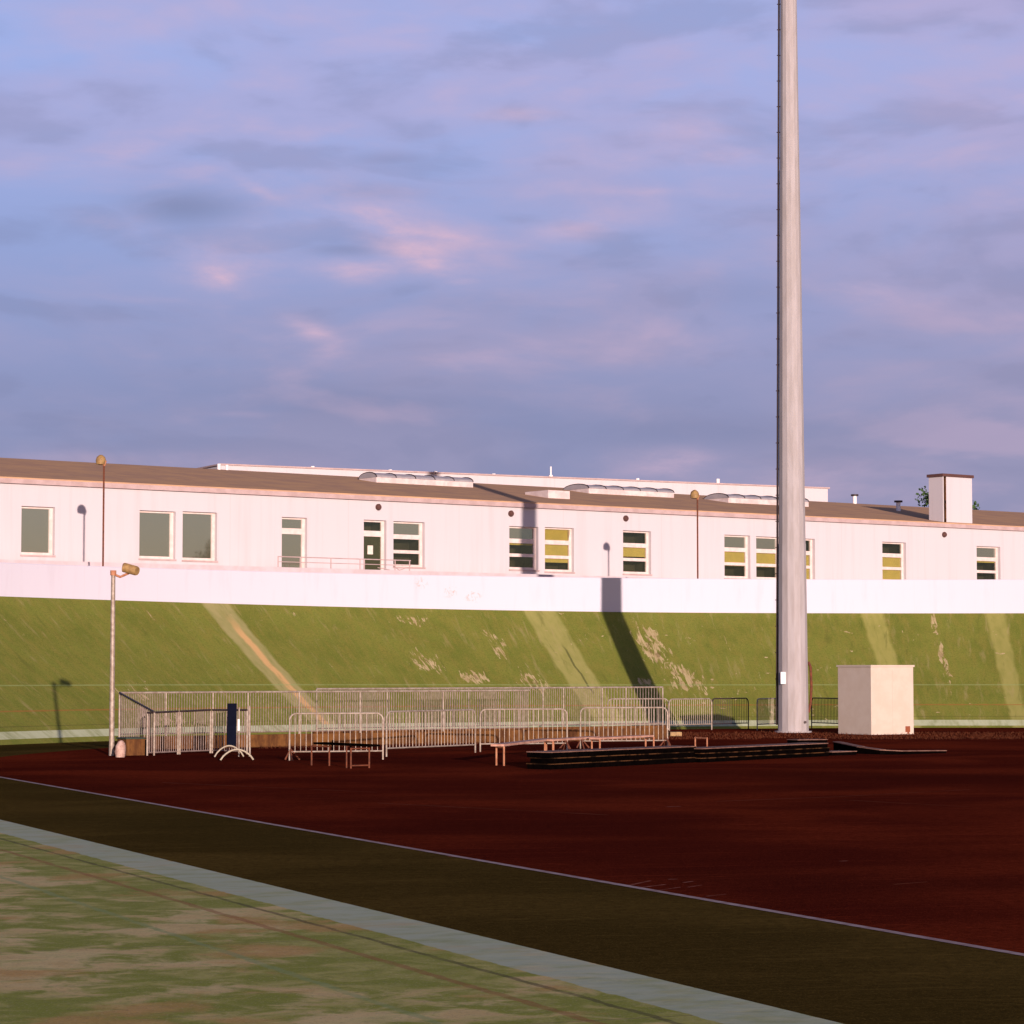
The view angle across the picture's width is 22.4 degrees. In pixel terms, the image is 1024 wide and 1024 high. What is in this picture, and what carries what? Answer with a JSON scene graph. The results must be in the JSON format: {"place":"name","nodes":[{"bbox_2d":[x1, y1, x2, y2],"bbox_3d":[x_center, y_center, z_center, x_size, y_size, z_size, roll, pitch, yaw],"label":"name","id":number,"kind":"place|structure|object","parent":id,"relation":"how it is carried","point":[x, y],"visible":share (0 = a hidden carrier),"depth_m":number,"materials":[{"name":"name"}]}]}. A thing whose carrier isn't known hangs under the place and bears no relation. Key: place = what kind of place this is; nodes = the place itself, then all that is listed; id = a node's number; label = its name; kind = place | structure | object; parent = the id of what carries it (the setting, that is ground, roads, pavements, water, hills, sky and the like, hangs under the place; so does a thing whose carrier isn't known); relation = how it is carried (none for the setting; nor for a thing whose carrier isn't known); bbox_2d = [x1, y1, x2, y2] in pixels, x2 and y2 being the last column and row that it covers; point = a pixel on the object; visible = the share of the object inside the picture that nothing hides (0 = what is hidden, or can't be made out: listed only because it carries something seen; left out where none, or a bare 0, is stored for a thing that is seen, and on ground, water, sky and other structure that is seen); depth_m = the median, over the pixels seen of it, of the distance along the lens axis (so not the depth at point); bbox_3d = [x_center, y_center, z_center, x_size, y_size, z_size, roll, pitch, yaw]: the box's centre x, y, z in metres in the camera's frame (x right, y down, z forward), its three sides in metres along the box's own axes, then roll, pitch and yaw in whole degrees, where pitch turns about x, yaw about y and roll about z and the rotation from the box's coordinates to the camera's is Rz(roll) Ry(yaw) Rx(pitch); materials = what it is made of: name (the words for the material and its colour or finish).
{"place":"outdoors","nodes":[
{"label":"outdoors","id":0,"kind":"place"},
{"bbox_2d":[0,596,1023,1023],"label":"cycling track path","id":1,"kind":"structure","parent":0,"point":[92,932],"depth_m":89.58,"materials":[{"name":"paint"}]},
{"bbox_2d":[0,562,1023,612],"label":"parapet wall","id":2,"kind":"structure","parent":1,"relation":"on","point":[674,595],"depth_m":107.17,"materials":[{"name":"paint"}]},
{"bbox_2d":[0,728,1023,952],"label":"infield road surface","id":3,"kind":"object","parent":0,"point":[829,854],"visible":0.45,"depth_m":38.57,"materials":[{"name":"red rubber"}]},
{"bbox_2d":[115,740,125,756],"bbox_3d":[-9.384,5.675,61.967,0.270,0.418,0.260,0,-3,0],"label":"white sack","id":4,"kind":"object","parent":3,"relation":"on","point":[120,748],"visible":1,"depth_m":61.88,"materials":[{"name":"fabric"}]},
{"bbox_2d":[109,563,139,755],"bbox_3d":[-9.485,3.592,63.234,0.717,4.709,0.240,-1,-4,11],"label":"lamp post","id":5,"kind":"object","parent":3,"relation":"on","point":[127,569],"visible":1,"depth_m":63.22,"materials":[{"name":"grey metal"}]},
{"bbox_2d":[116,737,145,755],"bbox_3d":[-9.343,5.749,63.504,0.567,0.435,0.620,2,-4,-32],"label":"wooden crate","id":6,"kind":"object","parent":3,"relation":"on","point":[135,745],"visible":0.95,"depth_m":63.28,"materials":[{"name":"brown wood"}]},
{"bbox_2d":[118,692,154,755],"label":"railing panel","id":7,"kind":"object","parent":3,"relation":"on","point":[153,722],"visible":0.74,"depth_m":65.47,"materials":[{"name":"metal"}]},
{"bbox_2d":[146,710,178,755],"bbox_3d":[-8.591,5.431,63.634,0.052,1.086,1.200,-2,-4,33],"label":"railing panel","id":8,"kind":"object","parent":3,"relation":"on","point":[167,712],"visible":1,"depth_m":63.63,"materials":[{"name":"metal"}]},
{"bbox_2d":[179,709,210,753],"bbox_3d":[-7.908,5.478,64.577,0.052,1.106,1.173,-2,-4,35],"label":"railing panel","id":9,"kind":"object","parent":3,"relation":"on","point":[194,711],"visible":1,"depth_m":64.56,"materials":[{"name":"metal"}]},
{"bbox_2d":[211,709,247,752],"bbox_3d":[-7.060,5.479,64.663,1.259,1.116,0.052,-3,-4,38],"label":"railing panel","id":10,"kind":"object","parent":3,"relation":"on","point":[224,710],"visible":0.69,"depth_m":64.84,"materials":[{"name":"metal"}]},
{"bbox_2d":[214,703,253,759],"bbox_3d":[-6.564,5.173,60.985,0.895,1.280,3.071,0,-4,-7],"label":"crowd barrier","id":11,"kind":"object","parent":3,"relation":"on","point":[231,721],"visible":1,"depth_m":62.42,"materials":[{"name":"white metal"}]},
{"bbox_2d":[285,712,383,760],"bbox_3d":[-4.104,5.207,59.972,2.343,1.112,0.544,1,-4,-10],"label":"crowd barrier","id":12,"kind":"object","parent":3,"relation":"on","point":[290,751],"visible":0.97,"depth_m":60.12,"materials":[{"name":"silver metal"}]},
{"bbox_2d":[311,740,379,768],"bbox_3d":[-4.056,5.364,57.787,1.178,0.510,6.114,1,-4,-13],"label":"bench","id":13,"kind":"object","parent":3,"relation":"on","point":[332,743],"visible":0.98,"depth_m":55.23,"materials":[{"name":"orange plastic"}]},
{"bbox_2d":[141,728,666,748],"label":"plank wall","id":14,"kind":"structure","parent":3,"relation":"on","point":[266,740],"depth_m":72.67,"materials":[{"name":"brown wood"}]},
{"bbox_2d":[120,692,166,734],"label":"railing panel","id":15,"kind":"object","parent":14,"relation":"on","point":[142,693],"visible":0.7,"depth_m":68.03,"materials":[{"name":"grey metal"}]},
{"bbox_2d":[165,691,212,735],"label":"railing panel","id":16,"kind":"object","parent":14,"relation":"on","point":[189,692],"visible":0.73,"depth_m":68.70,"materials":[{"name":"grey metal"}]},
{"bbox_2d":[212,691,247,734],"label":"railing panel","id":17,"kind":"object","parent":14,"relation":"on","point":[229,692],"visible":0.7,"depth_m":69.42,"materials":[{"name":"grey metal"}]},
{"bbox_2d":[247,691,299,734],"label":"railing panel","id":18,"kind":"object","parent":14,"relation":"on","point":[271,692],"visible":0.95,"depth_m":70.27,"materials":[{"name":"grey metal"}]},
{"bbox_2d":[298,690,360,733],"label":"railing panel","id":19,"kind":"object","parent":14,"relation":"on","point":[321,692],"visible":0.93,"depth_m":71.27,"materials":[{"name":"grey metal"}]},
{"bbox_2d":[359,690,443,732],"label":"railing panel","id":20,"kind":"object","parent":14,"relation":"on","point":[403,691],"visible":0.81,"depth_m":72.65,"materials":[{"name":"grey metal"}]},
{"bbox_2d":[442,689,529,730],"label":"railing panel","id":21,"kind":"object","parent":14,"relation":"on","point":[477,691],"visible":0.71,"depth_m":74.38,"materials":[{"name":"grey metal"}]},
{"bbox_2d":[386,709,475,756],"bbox_3d":[-1.977,5.439,63.893,0.042,1.101,3.744,-2,-4,34],"label":"crowd barrier","id":22,"kind":"object","parent":3,"relation":"on","point":[428,711],"visible":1,"depth_m":63.79,"materials":[{"name":"grey metal"}]},
{"bbox_2d":[312,725,665,733],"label":"plank wall","id":23,"kind":"structure","parent":3,"relation":"on","point":[592,727],"depth_m":78.28,"materials":[{"name":"brown wood"}]},
{"bbox_2d":[316,688,387,728],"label":"railing panel","id":24,"kind":"object","parent":23,"relation":"on","point":[333,689],"visible":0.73,"depth_m":74.88,"materials":[{"name":"grey metal"}]},
{"bbox_2d":[386,687,468,728],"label":"railing panel","id":25,"kind":"object","parent":23,"relation":"on","point":[446,688],"visible":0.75,"depth_m":76.48,"materials":[{"name":"grey metal"}]},
{"bbox_2d":[468,687,542,726],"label":"railing panel","id":26,"kind":"object","parent":23,"relation":"on","point":[507,688],"visible":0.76,"depth_m":78.09,"materials":[{"name":"grey metal"}]},
{"bbox_2d":[542,687,563,726],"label":"railing panel","id":27,"kind":"object","parent":23,"relation":"on","point":[557,688],"visible":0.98,"depth_m":79.13,"materials":[{"name":"grey metal"}]},
{"bbox_2d":[563,687,602,726],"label":"railing panel","id":28,"kind":"object","parent":23,"relation":"on","point":[573,705],"visible":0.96,"depth_m":79.56,"materials":[{"name":"grey metal"}]},
{"bbox_2d":[601,686,625,725],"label":"railing panel","id":29,"kind":"object","parent":23,"relation":"on","point":[608,705],"visible":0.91,"depth_m":80.36,"materials":[{"name":"grey metal"}]},
{"bbox_2d":[625,686,663,725],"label":"railing panel","id":30,"kind":"object","parent":23,"relation":"on","point":[648,687],"visible":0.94,"depth_m":81.13,"materials":[{"name":"grey metal"}]},
{"bbox_2d":[0,777,1023,955],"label":"road line","id":31,"kind":"object","parent":3,"relation":"on","point":[901,933],"visible":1,"depth_m":25.12,"materials":[{"name":"paint"}]},
{"bbox_2d":[491,738,551,765],"bbox_3d":[0.299,5.457,58.988,0.321,0.470,5.246,-1,-4,14],"label":"bench","id":32,"kind":"object","parent":3,"relation":"on","point":[498,745],"visible":0.72,"depth_m":57.22,"materials":[{"name":"orange paint"}]},
{"bbox_2d":[479,708,570,751],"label":"crowd barrier","id":33,"kind":"object","parent":3,"relation":"on","point":[562,743],"visible":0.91,"depth_m":66.46,"materials":[{"name":"grey metal"}]},
{"bbox_2d":[526,763,569,769],"bbox_3d":[0.769,5.374,54.750,0.660,0.120,0.678,-3,-4,38],"label":"deck block","id":34,"kind":"object","parent":3,"relation":"on","point":[548,766],"depth_m":54.52,"materials":[{"name":"black plastic"}]},
{"bbox_2d":[529,757,573,763],"bbox_3d":[0.838,5.256,54.839,0.660,0.120,0.678,-3,-4,38],"label":"deck block","id":35,"kind":"object","parent":34,"relation":"on","point":[552,760],"depth_m":54.62,"materials":[{"name":"black plastic"}]},
{"bbox_2d":[526,751,569,757],"bbox_3d":[0.771,5.128,54.783,0.660,0.120,0.678,-3,-4,38],"label":"deck block","id":36,"kind":"object","parent":35,"relation":"on","point":[548,754],"depth_m":54.58,"materials":[{"name":"black plastic"}]},
{"bbox_2d":[163,782,965,883],"bbox_3d":[4.125,4.479,39.107,12.102,0.001,25.001,2,-4,-24],"label":"faded road marking","id":37,"kind":"object","parent":3,"relation":"on","point":[602,814],"visible":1,"depth_m":41.11,"materials":[{"name":"paint"}]},
{"bbox_2d":[544,736,599,750],"bbox_3d":[1.458,5.639,61.990,0.358,0.470,3.203,-2,-4,24],"label":"bench","id":38,"kind":"object","parent":3,"relation":"on","point":[552,740],"visible":0.47,"depth_m":61.11,"materials":[{"name":"orange paint"}]},
{"bbox_2d":[570,762,588,768],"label":"deck block","id":39,"kind":"object","parent":3,"relation":"on","point":[579,765],"depth_m":55.13,"materials":[{"name":"black plastic"}]},
{"bbox_2d":[573,756,592,762],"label":"deck block","id":40,"kind":"object","parent":39,"relation":"on","point":[582,759],"depth_m":55.21,"materials":[{"name":"black plastic"}]},
{"bbox_2d":[547,750,588,756],"bbox_3d":[1.173,5.161,55.328,0.660,0.120,0.678,-3,-4,38],"label":"deck block","id":41,"kind":"object","parent":40,"relation":"on","point":[574,753],"depth_m":55.25,"materials":[{"name":"black plastic"}]},
{"bbox_2d":[588,761,607,767],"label":"deck block","id":42,"kind":"object","parent":3,"relation":"on","point":[597,764],"depth_m":55.62,"materials":[{"name":"black plastic"}]},
{"bbox_2d":[592,755,610,761],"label":"deck block","id":43,"kind":"object","parent":42,"relation":"on","point":[601,758],"depth_m":55.74,"materials":[{"name":"black plastic"}]},
{"bbox_2d":[574,749,608,755],"bbox_3d":[1.621,5.192,55.837,0.660,0.120,0.678,-3,-4,38],"label":"deck block","id":44,"kind":"object","parent":43,"relation":"on","point":[595,752],"depth_m":55.67,"materials":[{"name":"black plastic"}]},
{"bbox_2d":[607,760,625,766],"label":"deck block","id":45,"kind":"object","parent":3,"relation":"on","point":[616,763],"depth_m":56.17,"materials":[{"name":"black plastic"}]},
{"bbox_2d":[610,754,627,760],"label":"deck block","id":46,"kind":"object","parent":45,"relation":"on","point":[618,757],"depth_m":56.26,"materials":[{"name":"black plastic"}]},
{"bbox_2d":[597,748,625,754],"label":"deck block","id":47,"kind":"object","parent":46,"relation":"on","point":[616,751],"depth_m":56.21,"materials":[{"name":"black plastic"}]},
{"bbox_2d":[589,735,654,748],"bbox_3d":[2.723,5.722,63.344,0.396,0.470,3.043,-2,-4,31],"label":"bench","id":48,"kind":"object","parent":3,"relation":"on","point":[599,739],"visible":0.82,"depth_m":62.93,"materials":[{"name":"orange paint"}]},
{"bbox_2d":[576,707,670,748],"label":"crowd barrier","id":49,"kind":"object","parent":3,"relation":"on","point":[603,740],"visible":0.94,"depth_m":69.05,"materials":[{"name":"grey metal"}]},
{"bbox_2d":[625,759,643,765],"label":"deck block","id":50,"kind":"object","parent":3,"relation":"on","point":[633,762],"depth_m":56.66,"materials":[{"name":"black plastic"}]},
{"bbox_2d":[628,754,646,759],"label":"deck block","id":51,"kind":"object","parent":50,"relation":"on","point":[636,756],"depth_m":56.74,"materials":[{"name":"black plastic"}]},
{"bbox_2d":[609,748,644,753],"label":"deck block","id":52,"kind":"object","parent":51,"relation":"on","point":[634,750],"depth_m":56.73,"materials":[{"name":"black plastic"}]},
{"bbox_2d":[607,698,668,729],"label":"crowd barrier","id":53,"kind":"object","parent":3,"relation":"on","point":[613,699],"visible":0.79,"depth_m":89.67,"materials":[{"name":"grey metal"}]},
{"bbox_2d":[643,759,661,764],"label":"deck block","id":54,"kind":"object","parent":3,"relation":"on","point":[651,761],"depth_m":57.17,"materials":[{"name":"black plastic"}]},
{"bbox_2d":[647,753,664,758],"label":"deck block","id":55,"kind":"object","parent":54,"relation":"on","point":[655,755],"depth_m":57.31,"materials":[{"name":"black plastic"}]},
{"bbox_2d":[623,747,662,753],"bbox_3d":[2.877,5.289,57.432,0.660,0.120,0.678,-3,-4,38],"label":"deck block","id":56,"kind":"object","parent":55,"relation":"on","point":[652,750],"depth_m":57.35,"materials":[{"name":"black plastic"}]},
{"bbox_2d":[661,758,678,763],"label":"deck block","id":57,"kind":"object","parent":3,"relation":"on","point":[669,760],"depth_m":57.75,"materials":[{"name":"black plastic"}]},
{"bbox_2d":[664,752,680,757],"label":"deck block","id":58,"kind":"object","parent":57,"relation":"on","point":[673,755],"depth_m":57.87,"materials":[{"name":"black plastic"}]},
{"bbox_2d":[648,746,679,752],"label":"deck block","id":59,"kind":"object","parent":58,"relation":"on","point":[667,749],"depth_m":57.80,"materials":[{"name":"black plastic"}]},
{"bbox_2d":[669,698,711,730],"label":"crowd barrier","id":60,"kind":"object","parent":3,"relation":"on","point":[683,699],"visible":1,"depth_m":89.37,"materials":[{"name":"grey metal"}]},
{"bbox_2d":[695,757,720,762],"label":"deck block","id":61,"kind":"object","parent":3,"relation":"on","point":[708,759],"depth_m":58.66,"materials":[{"name":"black plastic"}]},
{"bbox_2d":[695,752,721,757],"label":"deck block","id":62,"kind":"object","parent":61,"relation":"on","point":[711,754],"depth_m":58.68,"materials":[{"name":"black plastic"}]},
{"bbox_2d":[692,747,719,752],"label":"deck block","id":63,"kind":"object","parent":62,"relation":"on","point":[705,749],"depth_m":58.63,"materials":[{"name":"black plastic"}]},
{"bbox_2d":[720,756,739,761],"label":"deck block","id":64,"kind":"object","parent":3,"relation":"on","point":[731,758],"depth_m":59.38,"materials":[{"name":"black plastic"}]},
{"bbox_2d":[721,751,740,756],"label":"deck block","id":65,"kind":"object","parent":64,"relation":"on","point":[733,753],"depth_m":59.37,"materials":[{"name":"black plastic"}]},
{"bbox_2d":[708,746,738,751],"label":"deck block","id":66,"kind":"object","parent":65,"relation":"on","point":[726,749],"depth_m":59.39,"materials":[{"name":"black plastic"}]},
{"bbox_2d":[712,698,748,729],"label":"crowd barrier","id":67,"kind":"object","parent":3,"relation":"on","point":[729,711],"visible":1,"depth_m":91.00,"materials":[{"name":"metal"}]},
{"bbox_2d":[756,698,775,729],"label":"crowd barrier","id":68,"kind":"object","parent":3,"relation":"on","point":[762,710],"visible":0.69,"depth_m":89.87,"materials":[{"name":"grey metal"}]},
{"bbox_2d":[757,754,776,759],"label":"deck block","id":69,"kind":"object","parent":3,"relation":"on","point":[768,756],"depth_m":60.56,"materials":[{"name":"black plastic"}]},
{"bbox_2d":[759,750,776,754],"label":"deck block","id":70,"kind":"object","parent":69,"relation":"on","point":[764,752],"depth_m":60.60,"materials":[{"name":"black plastic"}]},
{"bbox_2d":[739,745,775,749],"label":"deck block","id":71,"kind":"object","parent":70,"relation":"on","point":[765,747],"depth_m":60.60,"materials":[{"name":"black plastic"}]},
{"bbox_2d":[776,753,793,758],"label":"deck block","id":72,"kind":"object","parent":3,"relation":"on","point":[780,756],"depth_m":61.19,"materials":[{"name":"black plastic"}]},
{"bbox_2d":[776,749,795,753],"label":"deck block","id":73,"kind":"object","parent":72,"relation":"on","point":[784,751],"depth_m":61.23,"materials":[{"name":"black plastic"}]},
{"bbox_2d":[755,744,793,749],"bbox_3d":[6.200,5.571,61.406,0.660,0.104,0.792,-3,-4,38],"label":"deck block","id":74,"kind":"object","parent":73,"relation":"on","point":[783,746],"depth_m":61.36,"materials":[{"name":"black plastic"}]},
{"bbox_2d":[775,0,812,732],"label":"floodlight mast","id":75,"kind":"object","parent":3,"relation":"on","point":[793,708],"visible":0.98,"depth_m":86.67,"materials":[{"name":"metal"}]},
{"bbox_2d":[811,697,837,727],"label":"crowd barrier","id":76,"kind":"object","parent":3,"relation":"on","point":[814,698],"visible":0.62,"depth_m":91.82,"materials":[{"name":"metal"}]},
{"bbox_2d":[833,741,864,753],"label":"deck block","id":77,"kind":"object","parent":3,"relation":"on","point":[840,745],"depth_m":65.33,"materials":[{"name":"black plastic"}]},
{"bbox_2d":[857,746,885,753],"bbox_3d":[8.929,5.925,64.295,0.220,0.181,0.778,3,-4,-38],"label":"deck block","id":78,"kind":"object","parent":3,"relation":"on","point":[866,750],"depth_m":64.26,"materials":[{"name":"black plastic"}]},
{"bbox_2d":[836,665,914,734],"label":"utility cabinet","id":79,"kind":"object","parent":3,"relation":"on","point":[875,699],"visible":0.87,"depth_m":83.73,"materials":[{"name":"metal"}]},
{"bbox_2d":[879,750,901,754],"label":"deck block","id":80,"kind":"object","parent":3,"relation":"on","point":[890,752],"depth_m":63.94,"materials":[{"name":"black plastic"}]},
{"bbox_2d":[0,741,1023,1023],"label":"apron path","id":81,"kind":"structure","parent":0,"point":[836,971],"depth_m":21.85,"materials":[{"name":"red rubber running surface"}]},
{"bbox_2d":[0,0,1023,511],"label":"sky","id":82,"kind":"structure","parent":0,"point":[504,237],"materials":[{"name":"blue"}]},
{"bbox_2d":[259,730,1023,748],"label":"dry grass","id":83,"kind":"structure","parent":0,"point":[845,735],"depth_m":80.51,"materials":[{"name":"brown plant"}]},
{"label":"terrace ground","id":84,"kind":"structure","parent":0,"visible":0},
{"bbox_2d":[96,455,106,565],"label":"street lamp","id":85,"kind":"object","parent":84,"relation":"on","point":[100,459],"visible":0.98,"depth_m":98.35,"materials":[{"name":"brown metal"}]},
{"bbox_2d":[0,559,688,578],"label":"terrace wall","id":86,"kind":"structure","parent":84,"relation":"on","point":[247,568],"depth_m":111.74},
{"bbox_2d":[278,556,410,570],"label":"terrace railing","id":87,"kind":"object","parent":86,"relation":"on","point":[331,563],"visible":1,"depth_m":113.89,"materials":[{"name":"white metal"}]},
{"bbox_2d":[0,458,1023,579],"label":"school building","id":88,"kind":"structure","parent":84,"relation":"on","point":[51,510],"depth_m":123.14,"materials":[{"name":"paint"}]},
{"bbox_2d":[20,506,55,556],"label":"window","id":89,"kind":"structure","parent":88,"relation":"in","point":[36,522],"depth_m":108.21,"materials":[{"name":"glass"}]},
{"bbox_2d":[139,511,176,560],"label":"window","id":90,"kind":"structure","parent":88,"relation":"in","point":[155,527],"depth_m":111.61,"materials":[{"name":"glass"}]},
{"bbox_2d":[182,512,217,562],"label":"window","id":91,"kind":"structure","parent":88,"relation":"in","point":[198,544],"depth_m":112.87,"materials":[{"name":"glass"}]},
{"bbox_2d":[282,517,304,567],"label":"door","id":92,"kind":"structure","parent":88,"relation":"in","point":[293,529],"depth_m":115.81,"materials":[{"name":"glass"}]},
{"bbox_2d":[364,520,383,569],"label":"door","id":93,"kind":"structure","parent":88,"relation":"in","point":[373,529],"depth_m":118.49,"materials":[{"name":"white glass"}]},
{"bbox_2d":[393,521,425,568],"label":"window","id":94,"kind":"structure","parent":88,"relation":"in","point":[407,536],"depth_m":119.92,"materials":[{"name":"plastic"}]},
{"bbox_2d":[509,526,539,571],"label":"window","id":95,"kind":"structure","parent":88,"relation":"in","point":[522,540],"depth_m":123.88,"materials":[{"name":"plastic"}]},
{"bbox_2d":[544,527,574,573],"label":"window","id":96,"kind":"structure","parent":88,"relation":"in","point":[557,540],"depth_m":124.97,"materials":[{"name":"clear glass"}]},
{"bbox_2d":[623,531,651,575],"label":"window","id":97,"kind":"structure","parent":88,"relation":"in","point":[635,543],"depth_m":128.15,"materials":[{"name":"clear glass"}]},
{"bbox_2d":[724,535,747,578],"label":"window","id":98,"kind":"structure","parent":88,"relation":"in","point":[735,546],"depth_m":131.90,"materials":[{"name":"plastic"}]},
{"bbox_2d":[756,537,775,578],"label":"window","id":99,"kind":"structure","parent":88,"relation":"in","point":[765,546],"depth_m":133.16,"materials":[{"name":"plastic"}]},
{"bbox_2d":[806,539,811,578],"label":"window","id":100,"kind":"structure","parent":88,"relation":"in","point":[808,541],"depth_m":134.83,"materials":[{"name":"white glass"}]},
{"bbox_2d":[882,542,903,579],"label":"window","id":101,"kind":"structure","parent":88,"relation":"in","point":[892,552],"depth_m":138.70,"materials":[{"name":"yellow glass"}]},
{"bbox_2d":[977,546,997,578],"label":"window","id":102,"kind":"structure","parent":88,"relation":"in","point":[987,557],"depth_m":143.28,"materials":[{"name":"plastic"}]},
{"bbox_2d":[199,463,829,501],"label":"hall","id":103,"kind":"structure","parent":84,"relation":"on","point":[819,494],"depth_m":150.13,"materials":[{"name":"white paint"}]},
{"bbox_2d":[690,490,699,578],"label":"street lamp","id":104,"kind":"object","parent":84,"relation":"on","point":[694,494],"visible":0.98,"depth_m":112.10,"materials":[{"name":"brown metal"}]},
{"bbox_2d":[915,486,979,509],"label":"tree","id":105,"kind":"object","parent":84,"relation":"on","point":[927,500],"visible":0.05,"depth_m":168.94,"materials":[{"name":"green plant"}]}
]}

